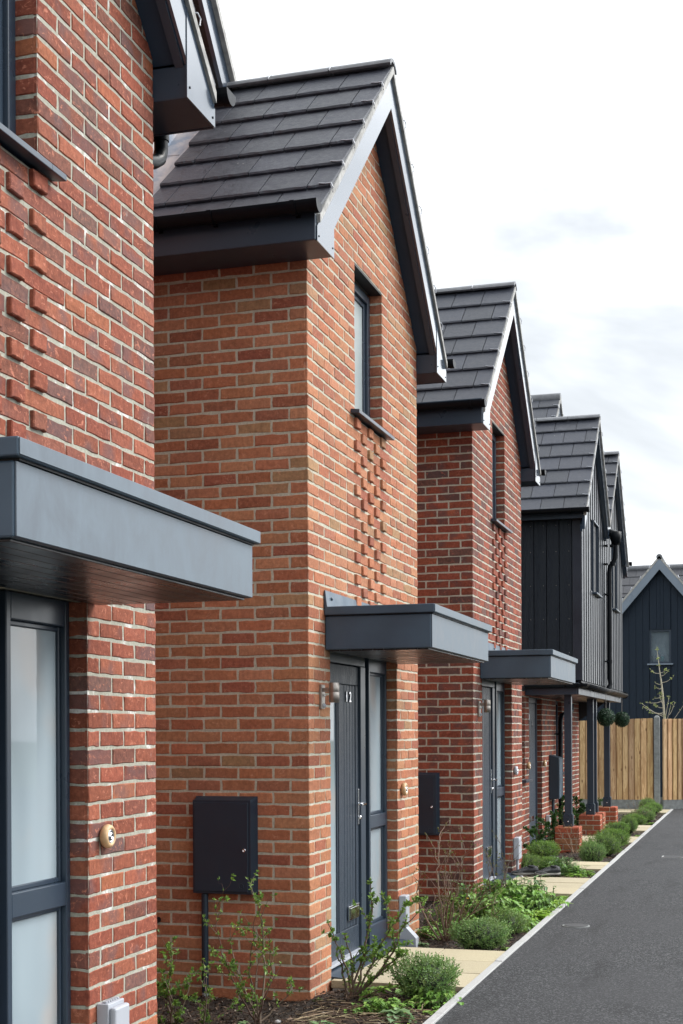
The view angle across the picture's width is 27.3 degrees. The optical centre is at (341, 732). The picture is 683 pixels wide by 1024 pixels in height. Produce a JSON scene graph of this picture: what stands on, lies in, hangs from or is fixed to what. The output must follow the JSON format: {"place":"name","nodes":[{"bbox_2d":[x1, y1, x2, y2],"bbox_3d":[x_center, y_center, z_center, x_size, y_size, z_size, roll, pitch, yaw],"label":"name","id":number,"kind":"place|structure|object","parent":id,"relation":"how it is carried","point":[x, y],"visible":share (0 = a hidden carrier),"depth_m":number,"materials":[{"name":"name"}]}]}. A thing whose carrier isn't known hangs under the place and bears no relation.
{"place":"outdoors","nodes":[
{"label":"outdoors","id":0,"kind":"place"},
{"bbox_2d":[157,811,662,1023],"bbox_3d":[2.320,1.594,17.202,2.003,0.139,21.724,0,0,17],"label":"bark mulch","id":1,"kind":"object","parent":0,"point":[334,1016],"visible":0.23,"depth_m":8.11,"materials":[{"name":"brown wood"}]},
{"bbox_2d":[0,0,260,1023],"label":"brick house","id":2,"kind":"structure","parent":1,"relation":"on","point":[104,546],"depth_m":5.61,"materials":[{"name":"brick"}]},
{"bbox_2d":[0,0,66,181],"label":"window","id":3,"kind":"structure","parent":2,"relation":"in","point":[9,140],"depth_m":5.28,"materials":[{"name":"plastic"}]},
{"bbox_2d":[100,824,115,847],"bbox_3d":[-0.964,0.429,5.795,0.041,0.100,0.100,0,0,17],"label":"doorbell","id":4,"kind":"object","parent":2,"relation":"attached to","point":[107,835],"visible":1,"depth_m":5.77,"materials":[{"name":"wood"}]},
{"bbox_2d":[97,996,128,1023],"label":"cable box","id":5,"kind":"object","parent":2,"relation":"attached to","point":[114,1010],"visible":1,"depth_m":5.74,"materials":[{"name":"white plastic"}]},
{"bbox_2d":[156,929,193,1023],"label":"leafy shrub","id":6,"kind":"object","parent":1,"relation":"on","point":[165,983],"visible":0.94,"depth_m":7.73,"materials":[{"name":"green plant"}]},
{"bbox_2d":[188,954,253,1023],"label":"leafy shrub","id":7,"kind":"object","parent":1,"relation":"on","point":[207,1001],"visible":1,"depth_m":7.81,"materials":[{"name":"green plant"}]},
{"bbox_2d":[202,869,304,1022],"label":"leafy shrub","id":8,"kind":"object","parent":1,"relation":"on","point":[255,1016],"visible":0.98,"depth_m":7.95,"materials":[{"name":"green plant"}]},
{"bbox_2d":[310,1020,333,1023],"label":"leafy weed","id":9,"kind":"object","parent":1,"relation":"on","point":[314,1022],"visible":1,"depth_m":7.54,"materials":[{"name":"green plant"}]},
{"bbox_2d":[153,0,491,1001],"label":"brick house","id":10,"kind":"structure","parent":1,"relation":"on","point":[299,350],"depth_m":8.70,"materials":[{"name":"brick"}]},
{"bbox_2d":[193,796,257,997],"bbox_3d":[-0.713,1.051,8.560,0.405,1.320,0.085,0,0,17],"label":"meter box","id":11,"kind":"object","parent":10,"relation":"attached to","point":[225,837],"visible":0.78,"depth_m":8.53,"materials":[{"name":"black metal"}]},
{"bbox_2d":[319,682,338,708],"bbox_3d":[-0.071,-0.225,8.659,0.118,0.161,0.072,0,0,17],"label":"wall lamp","id":12,"kind":"object","parent":10,"relation":"attached to","point":[333,689],"visible":1,"depth_m":8.64,"materials":[{"name":"metal"}]},
{"bbox_2d":[330,663,366,961],"bbox_3d":[0.001,0.530,9.392,0.111,1.970,0.920,0,0,17],"label":"front door","id":13,"kind":"structure","parent":10,"relation":"in","point":[345,804],"depth_m":9.53,"materials":[{"name":"grey wood"}]},
{"bbox_2d":[351,263,394,440],"bbox_3d":[0.147,-2.643,9.793,0.217,1.042,0.935,0,0,17],"label":"window","id":14,"kind":"structure","parent":10,"relation":"in","point":[361,411],"depth_m":10.01,"materials":[{"name":"plastic"}]},
{"bbox_2d":[401,783,407,795],"bbox_3d":[0.477,0.430,10.611,0.041,0.100,0.100,0,0,17],"label":"doorbell","id":15,"kind":"object","parent":10,"relation":"attached to","point":[404,789],"visible":1,"depth_m":10.58,"materials":[{"name":"beige plastic"}]},
{"bbox_2d":[399,894,418,946],"bbox_3d":[0.506,1.440,10.540,0.128,0.435,0.110,0,0,17],"label":"cable box","id":16,"kind":"object","parent":10,"relation":"attached to","point":[408,933],"visible":0.65,"depth_m":10.50,"materials":[{"name":"white plastic"}]},
{"bbox_2d":[362,998,371,1003],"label":"leafy weed","id":17,"kind":"object","parent":1,"relation":"on","point":[367,1001],"visible":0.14,"depth_m":8.14,"materials":[{"name":"green plant"}]},
{"bbox_2d":[347,984,391,1000],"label":"leafy weed","id":18,"kind":"object","parent":1,"relation":"on","point":[373,988],"visible":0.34,"depth_m":8.43,"materials":[{"name":"green plant"}]},
{"bbox_2d":[321,877,427,998],"bbox_3d":[0.184,1.237,8.329,0.655,0.758,0.339,0,0,17],"label":"leafy shrub","id":19,"kind":"object","parent":1,"relation":"on","point":[364,957],"visible":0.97,"depth_m":8.34,"materials":[{"name":"green plant"}]},
{"bbox_2d":[344,996,423,1015],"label":"leafy weed","id":20,"kind":"object","parent":1,"relation":"on","point":[377,1003],"visible":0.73,"depth_m":7.86,"materials":[{"name":"green plant"}]},
{"bbox_2d":[379,1007,416,1023],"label":"leafy weed","id":21,"kind":"object","parent":1,"relation":"on","point":[397,1011],"visible":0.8,"depth_m":7.67,"materials":[{"name":"green plant"}]},
{"bbox_2d":[389,985,410,996],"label":"leafy weed","id":22,"kind":"object","parent":1,"relation":"on","point":[396,991],"visible":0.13,"depth_m":8.47,"materials":[{"name":"green plant"}]},
{"bbox_2d":[387,949,462,999],"bbox_3d":[0.524,1.446,8.262,0.457,0.352,0.456,0,0,-38],"label":"hebe bush","id":23,"kind":"object","parent":1,"relation":"on","point":[427,972],"visible":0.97,"depth_m":8.16,"materials":[{"name":"green plant"}]},
{"bbox_2d":[416,926,443,940],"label":"leafy weed","id":24,"kind":"object","parent":1,"relation":"on","point":[424,929],"visible":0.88,"depth_m":10.99,"materials":[{"name":"green plant"}]},
{"bbox_2d":[422,1009,437,1014],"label":"leafy weed","id":25,"kind":"object","parent":1,"relation":"on","point":[432,1012],"visible":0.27,"depth_m":7.89,"materials":[{"name":"green plant"}]},
{"bbox_2d":[399,985,463,1009],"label":"leafy weed","id":26,"kind":"object","parent":1,"relation":"on","point":[435,999],"visible":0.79,"depth_m":8.08,"materials":[{"name":"green plant"}]},
{"bbox_2d":[423,892,482,923],"bbox_3d":[0.975,1.499,11.945,0.822,0.274,0.534,0,0,30],"label":"leafy weed","id":27,"kind":"object","parent":1,"relation":"on","point":[470,899],"visible":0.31,"depth_m":11.89,"materials":[{"name":"green plant"}]},
{"bbox_2d":[428,912,477,935],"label":"leafy weed","id":28,"kind":"object","parent":1,"relation":"on","point":[440,925],"visible":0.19,"depth_m":11.22,"materials":[{"name":"green plant"}]},
{"bbox_2d":[411,819,511,940],"bbox_3d":[0.903,1.160,10.772,0.783,0.961,0.493,0,0,27],"label":"twiggy shrub","id":29,"kind":"object","parent":1,"relation":"on","point":[461,907],"visible":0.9,"depth_m":10.77,"materials":[{"name":"green plant"}]},
{"bbox_2d":[430,881,508,923],"bbox_3d":[1.101,1.464,12.197,0.832,0.351,0.515,0,0,-21],"label":"leafy weed","id":30,"kind":"object","parent":1,"relation":"on","point":[460,888],"visible":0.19,"depth_m":12.19,"materials":[{"name":"green plant"}]},
{"bbox_2d":[444,915,516,950],"bbox_3d":[1.017,1.492,10.333,0.483,0.323,0.478,0,0,35],"label":"hebe bush","id":31,"kind":"object","parent":1,"relation":"on","point":[479,934],"visible":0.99,"depth_m":10.21,"materials":[{"name":"green plant"}]},
{"bbox_2d":[469,879,509,898],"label":"leafy weed","id":32,"kind":"object","parent":1,"relation":"on","point":[496,882],"visible":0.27,"depth_m":12.70,"materials":[{"name":"green plant"}]},
{"bbox_2d":[416,281,577,900],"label":"brick house","id":33,"kind":"structure","parent":1,"relation":"on","point":[478,464],"depth_m":13.51,"materials":[{"name":"brick"}]},
{"bbox_2d":[418,773,439,835],"bbox_3d":[0.731,1.045,13.383,0.405,1.320,0.085,0,0,17],"label":"meter box","id":34,"kind":"object","parent":33,"relation":"attached to","point":[429,803],"visible":0.56,"depth_m":13.33,"materials":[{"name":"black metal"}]},
{"bbox_2d":[478,700,490,716],"bbox_3d":[1.373,-0.232,13.482,0.118,0.161,0.072,0,0,17],"label":"wall lamp","id":35,"kind":"object","parent":33,"relation":"attached to","point":[486,704],"visible":1,"depth_m":13.46,"materials":[{"name":"metal"}]},
{"bbox_2d":[482,687,496,878],"bbox_3d":[1.445,0.523,14.215,0.111,1.970,0.920,0,0,17],"label":"front door","id":36,"kind":"structure","parent":33,"relation":"in","point":[486,692],"depth_m":14.44,"materials":[{"name":"grey metal"}]},
{"bbox_2d":[491,421,511,533],"bbox_3d":[1.591,-2.649,14.617,0.217,1.042,0.935,0,0,17],"label":"window","id":37,"kind":"structure","parent":33,"relation":"in","point":[495,429],"depth_m":14.89,"materials":[{"name":"plastic"}]},
{"bbox_2d":[514,766,517,774],"bbox_3d":[1.921,0.421,15.435,0.041,0.100,0.100,0,0,17],"label":"doorbell","id":38,"kind":"object","parent":33,"relation":"attached to","point":[515,770],"visible":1,"depth_m":15.40,"materials":[{"name":"white plastic"}]},
{"bbox_2d":[513,837,522,876],"bbox_3d":[1.961,1.392,15.401,0.128,0.482,0.170,0,0,17],"label":"cable box","id":39,"kind":"object","parent":33,"relation":"attached to","point":[517,841],"visible":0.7,"depth_m":15.33,"materials":[{"name":"white plastic"}]},
{"bbox_2d":[465,894,532,918],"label":"leafy weed","id":40,"kind":"object","parent":1,"relation":"on","point":[500,904],"visible":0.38,"depth_m":11.69,"materials":[{"name":"green plant"}]},
{"bbox_2d":[482,830,523,893],"bbox_3d":[1.446,1.217,12.666,0.422,0.718,0.330,0,0,17],"label":"twiggy shrub","id":41,"kind":"object","parent":1,"relation":"on","point":[504,872],"visible":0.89,"depth_m":12.65,"materials":[{"name":"green plant"}]},
{"bbox_2d":[477,879,528,893],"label":"leafy weed","id":42,"kind":"object","parent":1,"relation":"on","point":[511,882],"visible":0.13,"depth_m":12.93,"materials":[{"name":"green plant"}]},
{"bbox_2d":[478,905,530,935],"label":"hebe bush","id":43,"kind":"object","parent":1,"relation":"on","point":[509,916],"visible":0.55,"depth_m":10.97,"materials":[{"name":"green plant"}]},
{"bbox_2d":[492,887,544,912],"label":"leafy weed","id":44,"kind":"object","parent":1,"relation":"on","point":[514,894],"visible":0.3,"depth_m":12.23,"materials":[{"name":"green plant"}]},
{"bbox_2d":[504,909,538,931],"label":"leafy weed","id":45,"kind":"object","parent":1,"relation":"on","point":[533,926],"visible":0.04,"depth_m":11.22,"materials":[{"name":"green plant"}]},
{"bbox_2d":[511,865,537,875],"bbox_3d":[1.980,1.493,15.171,0.291,0.109,0.104,0,0,-3],"label":"shoe","id":46,"kind":"object","parent":1,"relation":"on","point":[528,870],"visible":0.99,"depth_m":15.14,"materials":[{"name":"black fabric"}]},
{"bbox_2d":[503,873,552,891],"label":"leafy weed","id":47,"kind":"object","parent":1,"relation":"on","point":[510,878],"visible":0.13,"depth_m":13.12,"materials":[{"name":"green plant"}]},
{"bbox_2d":[526,918,539,927],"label":"leafy weed","id":48,"kind":"object","parent":1,"relation":"on","point":[533,919],"visible":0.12,"depth_m":11.44,"materials":[{"name":"green plant"}]},
{"bbox_2d":[521,852,544,868],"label":"hebe bush","id":49,"kind":"object","parent":1,"relation":"on","point":[527,860],"visible":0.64,"depth_m":15.91,"materials":[{"name":"green plant"}]},
{"bbox_2d":[511,874,559,904],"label":"leafy weed","id":50,"kind":"object","parent":1,"relation":"on","point":[536,882],"visible":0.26,"depth_m":12.76,"materials":[{"name":"green plant"}]},
{"bbox_2d":[504,884,569,911],"bbox_3d":[1.622,1.477,12.365,0.897,0.251,0.582,0,0,-41],"label":"leafy weed","id":51,"kind":"object","parent":1,"relation":"on","point":[535,900],"visible":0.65,"depth_m":12.34,"materials":[{"name":"green plant"}]},
{"bbox_2d":[522,819,553,847],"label":"glossy shrub","id":52,"kind":"object","parent":1,"relation":"on","point":[540,835],"visible":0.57,"depth_m":18.37,"materials":[{"name":"green plant"}]},
{"bbox_2d":[521,910,555,919],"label":"leafy weed","id":53,"kind":"object","parent":1,"relation":"on","point":[537,915],"visible":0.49,"depth_m":11.80,"materials":[{"name":"green plant"}]},
{"bbox_2d":[525,839,560,858],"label":"hebe bush","id":54,"kind":"object","parent":1,"relation":"on","point":[545,848],"visible":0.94,"depth_m":17.22,"materials":[{"name":"green plant"}]},
{"bbox_2d":[531,909,555,919],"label":"leafy weed","id":55,"kind":"object","parent":1,"relation":"on","point":[542,912],"visible":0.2,"depth_m":12.02,"materials":[{"name":"green plant"}]},
{"bbox_2d":[534,865,560,875],"bbox_3d":[2.218,1.492,15.131,0.291,0.109,0.104,0,0,-15],"label":"shoe","id":56,"kind":"object","parent":1,"relation":"on","point":[553,870],"visible":0.98,"depth_m":15.11,"materials":[{"name":"black fabric"}]},
{"bbox_2d":[533,810,562,842],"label":"glossy shrub","id":57,"kind":"object","parent":1,"relation":"on","point":[553,825],"visible":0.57,"depth_m":19.24,"materials":[{"name":"green plant"}]},
{"bbox_2d":[538,856,560,868],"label":"hebe bush","id":58,"kind":"object","parent":1,"relation":"on","point":[547,859],"visible":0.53,"depth_m":15.97,"materials":[{"name":"green plant"}]},
{"bbox_2d":[532,861,568,875],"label":"leafy weed","id":59,"kind":"object","parent":1,"relation":"on","point":[553,864],"visible":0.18,"depth_m":15.66,"materials":[{"name":"green plant"}]},
{"bbox_2d":[544,899,572,907],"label":"leafy weed","id":60,"kind":"object","parent":1,"relation":"on","point":[554,901],"visible":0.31,"depth_m":12.64,"materials":[{"name":"green plant"}]},
{"bbox_2d":[551,896,565,901],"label":"leafy weed","id":61,"kind":"object","parent":1,"relation":"on","point":[559,898],"visible":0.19,"depth_m":13.14,"materials":[{"name":"green plant"}]},
{"bbox_2d":[555,795,578,825],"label":"glossy shrub","id":62,"kind":"object","parent":1,"relation":"on","point":[559,814],"visible":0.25,"depth_m":21.13,"materials":[{"name":"green plant"}]},
{"bbox_2d":[544,855,593,876],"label":"leafy weed","id":63,"kind":"object","parent":1,"relation":"on","point":[559,864],"visible":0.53,"depth_m":15.43,"materials":[{"name":"green plant"}]},
{"bbox_2d":[559,856,579,865],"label":"leafy weed","id":64,"kind":"object","parent":1,"relation":"on","point":[566,861],"visible":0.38,"depth_m":15.92,"materials":[{"name":"green plant"}]},
{"bbox_2d":[558,821,589,853],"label":"twiggy shrub","id":65,"kind":"object","parent":1,"relation":"on","point":[576,839],"visible":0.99,"depth_m":18.47,"materials":[{"name":"brown plant"}]},
{"bbox_2d":[563,795,585,825],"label":"glossy shrub","id":66,"kind":"object","parent":1,"relation":"on","point":[580,809],"visible":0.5,"depth_m":22.05,"materials":[{"name":"green plant"}]},
{"bbox_2d":[564,873,585,877],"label":"leafy weed","id":67,"kind":"object","parent":1,"relation":"on","point":[572,875],"visible":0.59,"depth_m":15.24,"materials":[{"name":"green plant"}]},
{"bbox_2d":[521,393,631,853],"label":"clad house","id":68,"kind":"structure","parent":1,"relation":"on","point":[575,562],"depth_m":19.54,"materials":[{"name":"wood"}]},
{"bbox_2d":[522,779,532,782],"bbox_3d":[2.406,0.641,18.508,0.150,0.036,0.520,0,0,17],"label":"window","id":69,"kind":"structure","parent":68,"relation":"in","point":[524,780],"depth_m":18.39,"materials":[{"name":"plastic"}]},
{"bbox_2d":[529,703,535,839],"bbox_3d":[2.618,0.556,19.608,0.046,1.925,1.046,0,0,17],"label":"front door","id":70,"kind":"structure","parent":68,"relation":"in","point":[532,753],"depth_m":19.83,"materials":[{"name":"grey wood"}]},
{"bbox_2d":[546,815,550,836],"bbox_3d":[3.036,1.411,20.440,0.108,0.409,0.100,0,0,17],"label":"cable box","id":71,"kind":"object","parent":68,"relation":"attached to","point":[548,818],"visible":0.34,"depth_m":20.40,"materials":[{"name":"white plastic"}]},
{"bbox_2d":[549,755,562,813],"bbox_3d":[3.203,0.966,20.942,0.148,1.260,0.400,0,0,17],"label":"meter box","id":72,"kind":"object","parent":68,"relation":"attached to","point":[555,777],"visible":0.87,"depth_m":20.76,"materials":[{"name":"black plastic"}]},
{"bbox_2d":[556,701,563,774],"bbox_3d":[3.371,0.085,21.825,0.200,1.140,0.770,0,0,17],"label":"window","id":73,"kind":"structure","parent":68,"relation":"in","point":[556,701],"depth_m":22.11,"materials":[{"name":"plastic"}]},
{"bbox_2d":[524,681,627,852],"bbox_3d":[2.583,0.507,21.651,3.106,2.382,5.926,0,0,17],"label":"porch","id":74,"kind":"object","parent":68,"relation":"attached to","point":[594,817],"visible":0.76,"depth_m":21.32,"materials":[{"name":"metal"}]},
{"bbox_2d":[597,708,615,726],"bbox_3d":[3.965,-0.338,21.043,0.284,0.521,0.286,0,0,17],"label":"topiary ball","id":75,"kind":"object","parent":74,"relation":"hanging from","point":[605,717],"visible":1,"depth_m":20.97,"materials":[{"name":"green plant"}]},
{"bbox_2d":[614,711,629,727],"bbox_3d":[4.678,-0.338,23.443,0.281,0.525,0.278,0,0,17],"label":"topiary ball","id":76,"kind":"object","parent":74,"relation":"hanging from","point":[622,719],"visible":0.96,"depth_m":23.37,"materials":[{"name":"green plant"}]},
{"bbox_2d":[591,520,602,598],"bbox_3d":[3.644,-2.480,20.169,0.135,1.057,0.700,0,0,17],"label":"window","id":77,"kind":"structure","parent":68,"relation":"in","point":[593,522],"depth_m":19.87,"materials":[{"name":"plastic"}]},
{"bbox_2d":[611,548,620,613],"bbox_3d":[4.435,-2.483,22.813,0.135,1.057,0.700,0,0,17],"label":"window","id":78,"kind":"structure","parent":68,"relation":"in","point":[615,609],"depth_m":22.78,"materials":[{"name":"plastic"}]},
{"bbox_2d":[560,865,593,876],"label":"leafy weed","id":79,"kind":"object","parent":1,"relation":"on","point":[576,870],"visible":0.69,"depth_m":15.40,"materials":[{"name":"green plant"}]},
{"bbox_2d":[580,870,594,876],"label":"leafy weed","id":80,"kind":"object","parent":1,"relation":"on","point":[586,872],"visible":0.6,"depth_m":15.44,"materials":[{"name":"green plant"}]},
{"bbox_2d":[578,840,608,861],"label":"hebe bush","id":81,"kind":"object","parent":1,"relation":"on","point":[591,852],"visible":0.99,"depth_m":17.06,"materials":[{"name":"green plant"}]},
{"bbox_2d":[581,831,624,856],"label":"hebe bush","id":82,"kind":"object","parent":1,"relation":"on","point":[611,843],"visible":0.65,"depth_m":17.93,"materials":[{"name":"green plant"}]},
{"bbox_2d":[595,827,620,837],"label":"hebe bush","id":83,"kind":"object","parent":1,"relation":"on","point":[603,830],"visible":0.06,"depth_m":19.49,"materials":[{"name":"green plant"}]},
{"bbox_2d":[603,821,630,833],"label":"hebe bush","id":84,"kind":"object","parent":1,"relation":"on","point":[618,825],"visible":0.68,"depth_m":21.37,"materials":[{"name":"green plant"}]},
{"bbox_2d":[604,828,631,848],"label":"hebe bush","id":85,"kind":"object","parent":1,"relation":"on","point":[622,836],"visible":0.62,"depth_m":18.86,"materials":[{"name":"green plant"}]},
{"bbox_2d":[620,815,638,833],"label":"hebe bush","id":86,"kind":"object","parent":1,"relation":"on","point":[632,824],"visible":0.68,"depth_m":21.62,"materials":[{"name":"green plant"}]},
{"bbox_2d":[620,813,647,824],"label":"hebe bush","id":87,"kind":"object","parent":1,"relation":"on","point":[641,820],"visible":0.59,"depth_m":23.59,"materials":[{"name":"green plant"}]},
{"bbox_2d":[628,801,652,816],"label":"twiggy shrub","id":88,"kind":"object","parent":1,"relation":"on","point":[637,809],"visible":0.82,"depth_m":24.54,"materials":[{"name":"green plant"}]},
{"bbox_2d":[630,807,656,821],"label":"hebe bush","id":89,"kind":"object","parent":1,"relation":"on","point":[650,815],"visible":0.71,"depth_m":24.72,"materials":[{"name":"green plant"}]},
{"bbox_2d":[638,797,655,806],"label":"hebe bush","id":90,"kind":"object","parent":1,"relation":"on","point":[643,801],"visible":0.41,"depth_m":27.31,"materials":[{"name":"green plant"}]},
{"bbox_2d":[639,804,656,811],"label":"hebe bush","id":91,"kind":"object","parent":1,"relation":"on","point":[649,807],"visible":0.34,"depth_m":25.93,"materials":[{"name":"green plant"}]},
{"bbox_2d":[645,802,661,812],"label":"hebe bush","id":92,"kind":"object","parent":1,"relation":"on","point":[653,804],"visible":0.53,"depth_m":26.60,"materials":[{"name":"green plant"}]},
{"bbox_2d":[331,947,504,991],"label":"path","id":93,"kind":"structure","parent":0,"point":[474,964],"depth_m":9.42,"materials":[{"name":"concrete"}]},
{"bbox_2d":[218,0,682,565],"label":"sky","id":94,"kind":"structure","parent":0,"point":[545,137],"materials":[{"name":"white"}]},
{"bbox_2d":[504,877,589,898],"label":"path","id":95,"kind":"structure","parent":0,"point":[568,887],"depth_m":14.36,"materials":[{"name":"concrete"}]},
{"bbox_2d":[435,809,682,1023],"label":"road","id":96,"kind":"structure","parent":0,"point":[619,960],"depth_m":9.60,"materials":[{"name":"grey asphalt"}]},
{"bbox_2d":[423,809,672,1023],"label":"kerb","id":97,"kind":"structure","parent":96,"relation":"on","point":[440,1013],"depth_m":10.03,"materials":[{"name":"concrete"}]},
{"bbox_2d":[562,923,589,927],"bbox_3d":[1.877,1.562,11.236,0.220,0.040,0.220,0,0,17],"label":"access cover","id":98,"kind":"object","parent":96,"relation":"on","point":[574,925],"visible":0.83,"depth_m":11.20,"materials":[{"name":"metal"}]},
{"bbox_2d":[579,554,682,796],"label":"end house","id":99,"kind":"structure","parent":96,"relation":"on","point":[652,607],"depth_m":35.25,"materials":[{"name":"wood"}]},
{"bbox_2d":[647,629,672,664],"bbox_3d":[8.020,-2.131,35.299,0.636,0.890,0.358,0,0,17],"label":"window","id":100,"kind":"structure","parent":99,"relation":"in","point":[661,639],"depth_m":35.41,"materials":[{"name":"glass"}]},
{"bbox_2d":[579,715,682,810],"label":"timber fence","id":101,"kind":"object","parent":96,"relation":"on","point":[634,765],"visible":0.3,"depth_m":28.07,"materials":[{"name":"wood"}]},
{"bbox_2d":[662,855,682,857],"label":"access cover","id":102,"kind":"object","parent":96,"relation":"on","point":[673,856],"visible":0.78,"depth_m":17.31,"materials":[{"name":"metal"}]},
{"bbox_2d":[538,861,608,870],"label":"path","id":103,"kind":"structure","parent":0,"point":[596,866],"depth_m":16.28,"materials":[{"name":"concrete"}]},
{"bbox_2d":[582,836,637,845],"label":"path","id":104,"kind":"structure","parent":0,"point":[630,841],"depth_m":20.31,"materials":[{"name":"concrete"}]},
{"bbox_2d":[605,825,651,833],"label":"path","id":105,"kind":"structure","parent":0,"point":[641,828],"depth_m":22.39,"materials":[{"name":"concrete"}]},
{"bbox_2d":[618,809,669,814],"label":"path","id":106,"kind":"structure","parent":0,"point":[627,811],"depth_m":27.15,"materials":[{"name":"concrete"}]},
{"label":"ground","id":107,"kind":"structure","parent":0,"visible":0},
{"bbox_2d":[642,647,682,718],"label":"sapling tree","id":108,"kind":"object","parent":107,"relation":"on","point":[663,704],"visible":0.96,"depth_m":29.79,"materials":[{"name":"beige plant"}]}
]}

